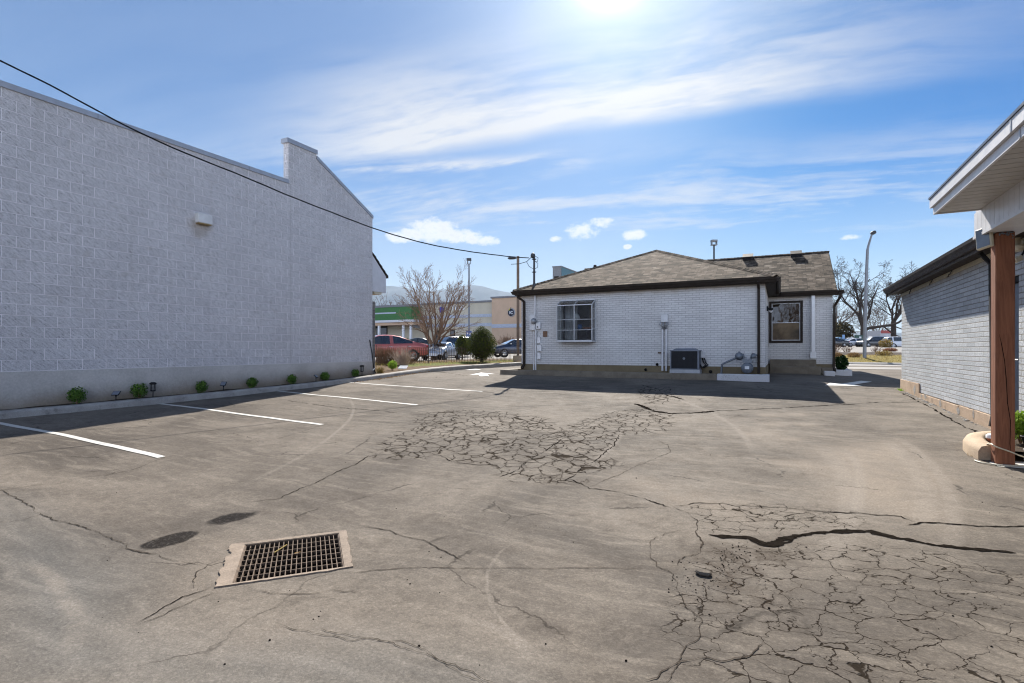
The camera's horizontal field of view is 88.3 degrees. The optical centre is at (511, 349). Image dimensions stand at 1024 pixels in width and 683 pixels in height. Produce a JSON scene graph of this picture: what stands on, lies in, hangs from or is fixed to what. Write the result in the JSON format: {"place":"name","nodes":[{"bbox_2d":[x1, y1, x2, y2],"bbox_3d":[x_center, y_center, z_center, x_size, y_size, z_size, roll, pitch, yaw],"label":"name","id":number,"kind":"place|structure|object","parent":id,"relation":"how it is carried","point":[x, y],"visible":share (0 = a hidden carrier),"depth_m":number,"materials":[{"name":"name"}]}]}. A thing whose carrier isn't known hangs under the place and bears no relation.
{"place":"outdoors","nodes":[
{"label":"outdoors","id":0,"kind":"place"},
{"bbox_2d":[5,373,382,409],"bbox_3d":[-5.567,0.900,16.740,1.109,0.402,40.817,0,0,26],"label":"soil strip","id":1,"kind":"object","parent":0,"point":[178,394],"visible":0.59,"depth_m":11.66,"materials":[{"name":"brown soil"}]},
{"bbox_2d":[66,386,87,403],"bbox_3d":[-8.430,0.906,10.212,0.334,0.394,0.336,0,0,27],"label":"boxwood shrub","id":2,"kind":"object","parent":1,"relation":"on","point":[79,394],"visible":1,"depth_m":10.17,"materials":[{"name":"green plant"}]},
{"bbox_2d":[111,391,120,400],"bbox_3d":[-8.067,0.989,10.746,0.144,0.271,0.091,0,0,-2],"label":"solar spotlight","id":3,"kind":"object","parent":1,"relation":"on","point":[115,393],"visible":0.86,"depth_m":10.74,"materials":[{"name":"black plastic"}]},
{"bbox_2d":[130,383,147,397],"bbox_3d":[-7.917,0.894,11.198,0.343,0.395,0.358,0,0,-27],"label":"boxwood shrub","id":4,"kind":"object","parent":1,"relation":"on","point":[142,392],"visible":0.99,"depth_m":11.15,"materials":[{"name":"green plant"}]},
{"bbox_2d":[149,382,156,390],"bbox_3d":[-7.771,0.912,11.418,0.141,0.407,0.141,0,0,27],"label":"path lantern","id":5,"kind":"object","parent":1,"relation":"on","point":[152,387],"visible":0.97,"depth_m":11.38,"materials":[{"name":"black plastic"}]},
{"bbox_2d":[195,380,208,392],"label":"boxwood shrub","id":6,"kind":"object","parent":1,"relation":"on","point":[201,386],"visible":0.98,"depth_m":12.36,"materials":[{"name":"green plant"}]},
{"bbox_2d":[246,377,258,387],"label":"boxwood shrub","id":7,"kind":"object","parent":1,"relation":"on","point":[251,382],"visible":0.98,"depth_m":13.55,"materials":[{"name":"green plant"}]},
{"bbox_2d":[286,374,297,383],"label":"boxwood shrub","id":8,"kind":"object","parent":1,"relation":"on","point":[291,379],"visible":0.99,"depth_m":14.65,"materials":[{"name":"green plant"}]},
{"bbox_2d":[320,372,329,380],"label":"boxwood shrub","id":9,"kind":"object","parent":1,"relation":"on","point":[324,376],"visible":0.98,"depth_m":15.71,"materials":[{"name":"green plant"}]},
{"bbox_2d":[351,369,358,376],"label":"boxwood shrub","id":10,"kind":"object","parent":1,"relation":"on","point":[354,372],"visible":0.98,"depth_m":16.84,"materials":[{"name":"green plant"}]},
{"bbox_2d":[369,340,375,372],"bbox_3d":[-4.680,0.245,17.708,0.222,1.132,0.058,0,0,-19],"label":"metal rod","id":11,"kind":"object","parent":1,"relation":"on","point":[372,355],"visible":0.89,"depth_m":17.69,"materials":[{"name":"black metal"}]},
{"bbox_2d":[375,358,512,373],"bbox_3d":[-2.979,0.757,28.378,6.980,0.192,20.100,0,0,27],"label":"garden bed","id":12,"kind":"object","parent":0,"point":[387,370],"visible":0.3,"depth_m":24.06,"materials":[{"name":"brown soil"}]},
{"bbox_2d":[375,366,384,372],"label":"yellow tuft","id":13,"kind":"object","parent":12,"relation":"on","point":[379,370],"visible":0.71,"depth_m":18.19,"materials":[{"name":"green plant"}]},
{"bbox_2d":[375,343,392,364],"bbox_3d":[-6.331,0.203,25.012,1.558,1.092,1.315,0,0,-7],"label":"dry shrub","id":14,"kind":"object","parent":12,"relation":"on","point":[380,354],"visible":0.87,"depth_m":24.84,"materials":[{"name":"plant"}]},
{"bbox_2d":[388,360,396,369],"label":"boxwood shrub","id":15,"kind":"object","parent":12,"relation":"on","point":[392,365],"visible":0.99,"depth_m":19.53,"materials":[{"name":"green plant"}]},
{"bbox_2d":[384,344,404,362],"bbox_3d":[-5.768,0.249,25.348,1.350,1.022,1.244,0,0,27],"label":"dry shrub","id":16,"kind":"object","parent":12,"relation":"on","point":[391,358],"visible":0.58,"depth_m":25.28,"materials":[{"name":"plant"}]},
{"bbox_2d":[386,346,414,364],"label":"feather grass","id":17,"kind":"object","parent":12,"relation":"on","point":[403,358],"depth_m":24.40,"materials":[{"name":"beige plant"}]},
{"bbox_2d":[406,351,420,364],"bbox_3d":[-4.812,0.415,25.514,0.933,0.796,0.946,0,0,-32],"label":"dry shrub","id":18,"kind":"object","parent":12,"relation":"on","point":[411,362],"visible":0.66,"depth_m":25.44,"materials":[{"name":"plant"}]},
{"bbox_2d":[396,258,480,359],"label":"bare tree","id":19,"kind":"object","parent":12,"relation":"on","point":[441,323],"visible":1,"depth_m":40.57,"materials":[{"name":"brown plant"}]},
{"bbox_2d":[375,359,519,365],"bbox_3d":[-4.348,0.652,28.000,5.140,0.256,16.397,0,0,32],"label":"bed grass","id":20,"kind":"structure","parent":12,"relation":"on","point":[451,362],"depth_m":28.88,"materials":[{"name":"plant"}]},
{"bbox_2d":[375,345,520,362],"bbox_3d":[-3.480,0.318,29.137,0.051,1.085,13.879,0,0,37],"label":"hoop fence","id":21,"kind":"object","parent":12,"relation":"on","point":[496,351],"visible":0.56,"depth_m":29.80,"materials":[{"name":"metal"}]},
{"bbox_2d":[397,360,512,366],"bbox_3d":[-1.994,0.772,30.737,2.600,0.145,15.000,0,0,27],"label":"grass strip","id":22,"kind":"object","parent":12,"relation":"on","point":[433,364],"depth_m":27.37,"materials":[{"name":"green plant"}]},
{"bbox_2d":[428,331,428,362],"bbox_3d":[-4.274,-0.048,27.000,0.038,1.820,0.044,0,0,27],"label":"garden stake","id":23,"kind":"object","parent":22,"relation":"on","point":[428,346],"visible":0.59,"depth_m":26.98,"materials":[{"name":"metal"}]},
{"bbox_2d":[465,326,496,361],"bbox_3d":[-1.765,-0.209,30.611,1.918,2.358,1.895,0,0,27],"label":"evergreen shrub","id":24,"kind":"object","parent":12,"relation":"on","point":[481,342],"visible":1,"depth_m":30.19,"materials":[{"name":"green plant"}]},
{"bbox_2d":[508,256,520,361],"bbox_3d":[0.222,-2.434,32.950,0.924,6.768,0.585,0,0,-18],"label":"drive lamp","id":25,"kind":"object","parent":12,"relation":"on","point":[517,357],"visible":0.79,"depth_m":32.92,"materials":[{"name":"brown metal"}]},
{"bbox_2d":[375,352,519,361],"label":"store parking lot","id":26,"kind":"structure","parent":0,"point":[453,357],"depth_m":47.18,"materials":[{"name":"asphalt"}]},
{"bbox_2d":[373,294,404,305],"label":"distant bare tree","id":27,"kind":"object","parent":26,"relation":"on","point":[384,301],"visible":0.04,"depth_m":116.81,"materials":[{"name":"plant"}]},
{"bbox_2d":[375,335,427,361],"bbox_3d":[-7.170,-0.043,29.297,4.850,1.532,2.240,0,0,-29],"label":"parked car","id":28,"kind":"object","parent":26,"relation":"on","point":[392,341],"visible":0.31,"depth_m":28.92,"materials":[{"name":"red paint"}]},
{"bbox_2d":[410,338,427,343],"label":"parked car","id":29,"kind":"object","parent":26,"relation":"on","point":[421,340],"visible":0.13,"depth_m":56.30,"materials":[{"name":"black paint"}]},
{"bbox_2d":[422,342,460,359],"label":"parked car","id":30,"kind":"object","parent":26,"relation":"on","point":[449,347],"visible":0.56,"depth_m":40.03,"materials":[{"name":"silver metal"}]},
{"bbox_2d":[375,296,520,345],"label":"store building","id":31,"kind":"structure","parent":26,"relation":"on","point":[497,321],"depth_m":70.38,"materials":[{"name":"beige paint"}]},
{"bbox_2d":[376,326,386,334],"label":"window","id":32,"kind":"structure","parent":31,"relation":"in","point":[383,328],"depth_m":76.73,"materials":[{"name":"black glass"}]},
{"bbox_2d":[508,308,514,316],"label":"round emblem","id":33,"kind":"object","parent":31,"relation":"attached to","point":[511,312],"visible":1,"depth_m":66.52,"materials":[{"name":"blue plastic"}]},
{"bbox_2d":[427,336,471,354],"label":"parked car","id":34,"kind":"object","parent":26,"relation":"on","point":[449,339],"visible":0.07,"depth_m":48.32,"materials":[{"name":"grey paint"}]},
{"bbox_2d":[454,335,468,358],"bbox_3d":[-3.368,-0.159,36.001,1.160,1.746,1.154,0,0,27],"label":"evergreen shrub","id":35,"kind":"object","parent":26,"relation":"on","point":[461,341],"visible":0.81,"depth_m":35.74,"materials":[{"name":"green plant"}]},
{"bbox_2d":[466,258,470,354],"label":"lot lamp","id":36,"kind":"object","parent":26,"relation":"on","point":[468,259],"visible":0.63,"depth_m":51.93,"materials":[{"name":"grey metal"}]},
{"bbox_2d":[496,334,515,343],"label":"bare shrub","id":37,"kind":"object","parent":26,"relation":"on","point":[503,340],"visible":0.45,"depth_m":45.89,"materials":[{"name":"plant"}]},
{"bbox_2d":[494,339,520,357],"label":"parked car","id":38,"kind":"object","parent":26,"relation":"on","point":[511,344],"visible":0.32,"depth_m":42.95,"materials":[{"name":"blue paint"}]},
{"bbox_2d":[552,266,576,278],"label":"sign tower","id":39,"kind":"structure","parent":26,"relation":"on","point":[559,271],"depth_m":60.31,"materials":[{"name":"teal metal"}]},
{"bbox_2d":[0,365,1023,682],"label":"parking lot","id":40,"kind":"structure","parent":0,"point":[568,519],"depth_m":4.01,"materials":[{"name":"grey asphalt"}]},
{"bbox_2d":[0,422,163,457],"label":"parking line","id":41,"kind":"object","parent":40,"relation":"on","point":[104,444],"visible":1,"depth_m":7.43,"materials":[{"name":"white paint"}]},
{"bbox_2d":[0,80,387,409],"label":"block building","id":42,"kind":"structure","parent":40,"relation":"on","point":[121,270],"depth_m":11.76,"materials":[{"name":"concrete"}]},
{"bbox_2d":[195,212,212,225],"bbox_3d":[-7.328,-3.090,12.553,0.157,0.250,0.345,0,0,27],"label":"wall lamp","id":43,"kind":"object","parent":42,"relation":"attached to","point":[203,219],"visible":1,"depth_m":12.49,"materials":[{"name":"white metal"}]},
{"bbox_2d":[162,403,321,424],"bbox_3d":[-5.506,1.226,10.274,5.111,0.133,0.167,0,0,28],"label":"parking line","id":44,"kind":"object","parent":40,"relation":"on","point":[245,414],"visible":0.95,"depth_m":10.07,"materials":[{"name":"white paint"}]},
{"bbox_2d":[0,362,520,418],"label":"kerb","id":45,"kind":"structure","parent":40,"relation":"on","point":[28,412],"depth_m":12.18,"materials":[{"name":"concrete"}]},
{"bbox_2d":[215,530,352,587],"bbox_3d":[-1.586,1.802,3.752,0.839,0.687,0.778,0,0,-22],"label":"storm drain","id":46,"kind":"object","parent":40,"relation":"in","point":[258,561],"visible":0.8,"depth_m":3.81,"materials":[{"name":"metal"}]},
{"bbox_2d":[279,391,417,404],"bbox_3d":[-4.346,1.158,12.919,5.220,0.134,0.170,0,0,29],"label":"parking line","id":47,"kind":"object","parent":40,"relation":"on","point":[352,398],"visible":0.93,"depth_m":12.59,"materials":[{"name":"white paint"}]},
{"bbox_2d":[354,371,429,382],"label":"fallen leaves","id":48,"kind":"object","parent":40,"relation":"on","point":[393,376],"visible":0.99,"depth_m":17.99,"materials":[{"name":"brown plant"}]},
{"bbox_2d":[349,382,481,391],"bbox_3d":[-2.962,1.069,15.188,4.990,0.099,0.168,0,0,28],"label":"parking line","id":49,"kind":"object","parent":40,"relation":"on","point":[420,387],"visible":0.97,"depth_m":14.96,"materials":[{"name":"white paint"}]},
{"bbox_2d":[471,373,490,375],"bbox_3d":[-1.057,0.902,18.997,0.805,0.043,1.790,0,0,10],"label":"direction arrow","id":50,"kind":"object","parent":40,"relation":"on","point":[482,374],"visible":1,"depth_m":18.89,"materials":[{"name":"paint"}]},
{"bbox_2d":[102,442,992,665],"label":"pebbles","id":51,"kind":"object","parent":40,"relation":"on","point":[668,588],"visible":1,"depth_m":3.29,"materials":[{"name":"stone"}]},
{"bbox_2d":[511,250,843,374],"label":"brick house","id":52,"kind":"structure","parent":40,"relation":"on","point":[717,312],"depth_m":18.15,"materials":[{"name":"white brick"}]},
{"bbox_2d":[0,60,528,257],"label":"overhead cable","id":53,"kind":"object","parent":52,"relation":"attached to","point":[227,169],"visible":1,"depth_m":11.44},
{"bbox_2d":[519,253,537,285],"bbox_3d":[0.465,-2.845,19.528,1.119,1.390,0.174,0,0,27],"label":"service mast","id":54,"kind":"object","parent":52,"relation":"on","point":[533,256],"visible":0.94,"depth_m":19.32,"materials":[{"name":"grey metal"}]},
{"bbox_2d":[529,295,536,369],"bbox_3d":[0.767,-0.600,19.105,0.286,2.700,0.236,0,0,27],"label":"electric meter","id":55,"kind":"object","parent":52,"relation":"attached to","point":[532,322],"visible":1,"depth_m":19.11,"materials":[{"name":"metal"}]},
{"bbox_2d":[556,299,595,341],"bbox_3d":[2.219,-0.994,18.266,1.310,1.488,0.420,0,0,27],"label":"window","id":56,"kind":"structure","parent":52,"relation":"in","point":[560,302],"depth_m":18.16,"materials":[{"name":"metal"}]},
{"bbox_2d":[658,314,668,370],"bbox_3d":[4.894,-0.215,17.045,0.368,1.830,0.170,0,0,27],"label":"junction box","id":57,"kind":"object","parent":52,"relation":"attached to","point":[664,317],"visible":1,"depth_m":17.01,"materials":[{"name":"metal"}]},
{"bbox_2d":[700,352,707,367],"bbox_3d":[5.987,0.332,16.502,0.265,0.506,0.196,0,0,2],"label":"disconnect box","id":58,"kind":"object","parent":52,"relation":"attached to","point":[703,356],"visible":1,"depth_m":16.48,"materials":[{"name":"black plastic"}]},
{"bbox_2d":[710,240,717,258],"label":"street light","id":59,"kind":"object","parent":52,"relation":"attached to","point":[712,244],"visible":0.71,"depth_m":45.93,"materials":[{"name":"grey metal"}]},
{"bbox_2d":[720,351,756,373],"bbox_3d":[6.820,0.414,15.770,1.062,0.696,0.376,0,0,11],"label":"gas meter","id":60,"kind":"object","parent":52,"relation":"attached to","point":[747,367],"visible":0.97,"depth_m":15.65,"materials":[{"name":"metal"}]},
{"bbox_2d":[769,300,802,342],"bbox_3d":[10.232,-1.020,19.714,1.115,1.560,0.120,0,0,27],"label":"window","id":61,"kind":"structure","parent":52,"relation":"in","point":[786,318],"depth_m":19.74,"materials":[{"name":"brown metal"}]},
{"bbox_2d":[695,568,711,576],"bbox_3d":[1.191,1.389,3.284,0.100,0.022,0.071,0,0,27],"label":"asphalt chunk","id":62,"kind":"object","parent":40,"relation":"on","point":[703,572],"visible":1,"depth_m":3.27,"materials":[{"name":"asphalt"}]},
{"bbox_2d":[717,374,769,381],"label":"white kerb","id":63,"kind":"structure","parent":40,"relation":"on","point":[749,377],"depth_m":15.33,"materials":[{"name":"paint"}]},
{"bbox_2d":[824,371,834,375],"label":"white kerb","id":64,"kind":"structure","parent":40,"relation":"on","point":[829,373],"depth_m":18.36,"materials":[{"name":"paint"}]},
{"bbox_2d":[835,368,851,375],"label":"white kerb","id":65,"kind":"structure","parent":40,"relation":"on","point":[846,372],"depth_m":18.80,"materials":[{"name":"paint"}]},
{"bbox_2d":[835,355,849,369],"bbox_3d":[11.973,0.495,19.163,0.485,0.608,0.655,0,0,27],"label":"broadleaf shrub","id":66,"kind":"object","parent":65,"relation":"on","point":[842,362],"visible":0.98,"depth_m":19.01,"materials":[{"name":"green plant"}]},
{"bbox_2d":[826,381,869,385],"bbox_3d":[9.824,1.010,15.329,3.308,0.064,0.724,0,0,-35],"label":"direction arrow","id":67,"kind":"object","parent":40,"relation":"on","point":[849,383],"visible":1,"depth_m":15.26,"materials":[{"name":"paint"}]},
{"bbox_2d":[904,391,976,424],"bbox_3d":[8.718,1.147,11.022,0.177,0.145,5.662,0,0,27],"label":"rubble","id":68,"kind":"object","parent":40,"relation":"on","point":[909,394],"visible":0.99,"depth_m":10.90,"materials":[{"name":"concrete"}]},
{"bbox_2d":[883,232,1023,428],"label":"brick building","id":69,"kind":"structure","parent":40,"relation":"on","point":[946,342],"depth_m":9.65,"materials":[{"name":"white brick"}]},
{"bbox_2d":[928,101,1023,464],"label":"porch canopy","id":70,"kind":"object","parent":69,"relation":"attached to","point":[985,180],"visible":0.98,"depth_m":5.84,"materials":[{"name":"white wood"}]},
{"bbox_2d":[975,229,993,250],"bbox_3d":[5.394,-1.260,5.993,0.132,0.263,0.204,0,0,-9],"label":"flood light","id":71,"kind":"object","parent":70,"relation":"attached to","point":[984,241],"visible":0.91,"depth_m":5.97,"materials":[{"name":"beige metal"}]},
{"bbox_2d":[1015,275,1018,411],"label":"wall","id":72,"kind":"structure","parent":69,"relation":"in","point":[1016,277],"depth_m":7.42,"materials":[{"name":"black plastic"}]},
{"bbox_2d":[1015,237,1023,251],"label":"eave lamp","id":73,"kind":"object","parent":69,"relation":"attached to","point":[1019,246],"visible":0.69,"depth_m":6.96,"materials":[{"name":"beige metal"}]},
{"bbox_2d":[1015,250,1023,262],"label":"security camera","id":74,"kind":"object","parent":69,"relation":"attached to","point":[1018,258],"visible":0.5,"depth_m":6.87,"materials":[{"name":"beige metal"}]},
{"bbox_2d":[963,431,1023,459],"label":"planter","id":75,"kind":"object","parent":40,"relation":"on","point":[975,445],"visible":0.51,"depth_m":6.30,"materials":[{"name":"concrete"}]},
{"bbox_2d":[986,433,990,442],"bbox_3d":[5.882,1.097,6.434,0.159,0.145,0.159,0,0,27],"label":"flower pot","id":76,"kind":"object","parent":75,"relation":"on","point":[988,436],"visible":0.2,"depth_m":6.43,"materials":[{"name":"ceramic"}]},
{"bbox_2d":[1015,410,1023,443],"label":"lime shrub","id":77,"kind":"object","parent":75,"relation":"on","point":[1019,423],"visible":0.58,"depth_m":6.42,"materials":[{"name":"green plant"}]},
{"bbox_2d":[974,443,1023,465],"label":"loop cable","id":78,"kind":"object","parent":40,"relation":"on","point":[988,444],"visible":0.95,"depth_m":5.85,"materials":[{"name":"beige metal"}]},
{"bbox_2d":[990,462,1023,467],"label":"painted patch","id":79,"kind":"object","parent":40,"relation":"on","point":[1019,463],"visible":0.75,"depth_m":5.85,"materials":[{"name":"white paint"}]},
{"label":"house bed","id":80,"kind":"structure","parent":40,"relation":"on","visible":0},
{"bbox_2d":[500,368,716,379],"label":"house kerb","id":81,"kind":"structure","parent":80,"relation":"on","point":[654,375],"depth_m":17.09,"materials":[{"name":"concrete"}]},
{"bbox_2d":[670,348,701,372],"bbox_3d":[5.449,0.367,16.543,0.910,0.795,0.487,0,0,27],"label":"air conditioner","id":82,"kind":"object","parent":80,"relation":"on","point":[685,360],"visible":1,"depth_m":16.36,"materials":[{"name":"grey metal"}]},
{"bbox_2d":[0,0,1023,332],"label":"sky","id":83,"kind":"structure","parent":0,"point":[576,135],"materials":[{"name":"blue"}]},
{"bbox_2d":[372,285,901,337],"bbox_3d":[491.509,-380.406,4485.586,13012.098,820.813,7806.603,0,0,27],"label":"hills","id":84,"kind":"structure","parent":0,"point":[478,293],"depth_m":6321.14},
{"bbox_2d":[672,549,765,601],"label":"gravel","id":85,"kind":"structure","parent":0,"point":[710,582],"depth_m":3.17,"materials":[{"name":"gravel"}]},
{"bbox_2d":[835,354,901,362],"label":"grass verge","id":86,"kind":"object","parent":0,"point":[874,360],"depth_m":34.32,"materials":[{"name":"beige plant"}]},
{"bbox_2d":[847,352,861,356],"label":"shrub","id":87,"kind":"object","parent":86,"relation":"on","point":[852,354],"visible":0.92,"depth_m":35.89,"materials":[{"name":"brown plant"}]},
{"bbox_2d":[863,230,875,357],"bbox_3d":[23.654,-3.441,34.964,0.976,8.882,0.429,0,0,8],"label":"street lamp","id":88,"kind":"object","parent":86,"relation":"on","point":[872,233],"visible":0.84,"depth_m":34.93,"materials":[{"name":"grey metal"}]},
{"bbox_2d":[874,350,892,354],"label":"shrub","id":89,"kind":"object","parent":86,"relation":"on","point":[884,352],"visible":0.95,"depth_m":35.95,"materials":[{"name":"brown plant"}]},
{"bbox_2d":[835,364,901,369],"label":"street","id":90,"kind":"structure","parent":0,"point":[898,368],"depth_m":24.73,"materials":[{"name":"grey asphalt"}]},
{"bbox_2d":[835,362,901,364],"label":"street kerb","id":91,"kind":"structure","parent":90,"relation":"on","point":[874,363],"depth_m":32.38,"materials":[{"name":"concrete"}]},
{"bbox_2d":[835,352,901,354],"bbox_3d":[44.449,0.322,20.152,83.484,0.278,3.352,0,0,44],"label":"planting bed","id":92,"kind":"object","parent":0,"point":[873,353],"visible":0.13,"depth_m":38.19,"materials":[{"name":"soil"}]},
{"bbox_2d":[836,346,901,352],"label":"parking lot","id":93,"kind":"structure","parent":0,"point":[857,349],"depth_m":56.31,"materials":[{"name":"grey asphalt"}]},
{"bbox_2d":[835,338,849,346],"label":"parked car","id":94,"kind":"object","parent":93,"relation":"on","point":[840,342],"visible":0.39,"depth_m":81.12,"materials":[{"name":"black paint"}]},
{"bbox_2d":[835,321,855,337],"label":"conifer","id":95,"kind":"object","parent":93,"relation":"on","point":[847,328],"visible":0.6,"depth_m":110.69,"materials":[{"name":"green plant"}]},
{"bbox_2d":[841,346,853,351],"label":"bare bed shrub","id":96,"kind":"object","parent":93,"relation":"on","point":[848,348],"visible":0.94,"depth_m":42.98,"materials":[{"name":"plant"}]},
{"bbox_2d":[841,338,860,346],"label":"parked car","id":97,"kind":"object","parent":93,"relation":"on","point":[852,341],"visible":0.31,"depth_m":83.16,"materials":[{"name":"white paint"}]},
{"bbox_2d":[833,299,880,331],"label":"bare elm","id":98,"kind":"object","parent":93,"relation":"on","point":[842,315],"visible":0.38,"depth_m":118.54,"materials":[{"name":"grey plant"}]},
{"bbox_2d":[854,335,862,339],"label":"green box sign","id":99,"kind":"object","parent":93,"relation":"on","point":[859,336],"visible":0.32,"depth_m":91.85,"materials":[{"name":"grey metal"}]},
{"bbox_2d":[833,257,901,336],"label":"bare elm","id":100,"kind":"object","parent":93,"relation":"on","point":[859,299],"visible":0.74,"depth_m":99.76,"materials":[{"name":"brown plant"}]},
{"bbox_2d":[855,337,883,346],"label":"parked car","id":101,"kind":"object","parent":93,"relation":"on","point":[872,341],"visible":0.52,"depth_m":81.19,"materials":[{"name":"black paint"}]},
{"bbox_2d":[870,345,883,351],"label":"bare bed shrub","id":102,"kind":"object","parent":93,"relation":"on","point":[876,349],"visible":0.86,"depth_m":42.93,"materials":[{"name":"plant"}]},
{"bbox_2d":[867,330,901,336],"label":"shop","id":103,"kind":"structure","parent":93,"relation":"on","point":[883,333],"depth_m":132.34,"materials":[{"name":"white"}]},
{"bbox_2d":[878,338,892,346],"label":"golden shrub","id":104,"kind":"object","parent":93,"relation":"on","point":[884,344],"visible":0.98,"depth_m":71.65,"materials":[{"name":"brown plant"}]},
{"bbox_2d":[883,348,897,350],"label":"clipped hedge","id":105,"kind":"object","parent":93,"relation":"on","point":[891,349],"visible":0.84,"depth_m":43.78,"materials":[{"name":"brown plant"}]},
{"bbox_2d":[883,337,901,346],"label":"parked car","id":106,"kind":"object","parent":93,"relation":"on","point":[897,341],"visible":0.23,"depth_m":73.42,"materials":[{"name":"white paint"}]},
{"bbox_2d":[868,262,917,336],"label":"bare elm","id":107,"kind":"object","parent":93,"relation":"on","point":[898,310],"visible":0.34,"depth_m":103.53,"materials":[{"name":"brown plant"}]},
{"label":"terrain","id":108,"kind":"structure","parent":0,"visible":0},
{"bbox_2d":[851,303,893,337],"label":"distant bare tree","id":109,"kind":"object","parent":108,"relation":"on","point":[877,317],"visible":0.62,"depth_m":149.15,"materials":[{"name":"grey plant"}]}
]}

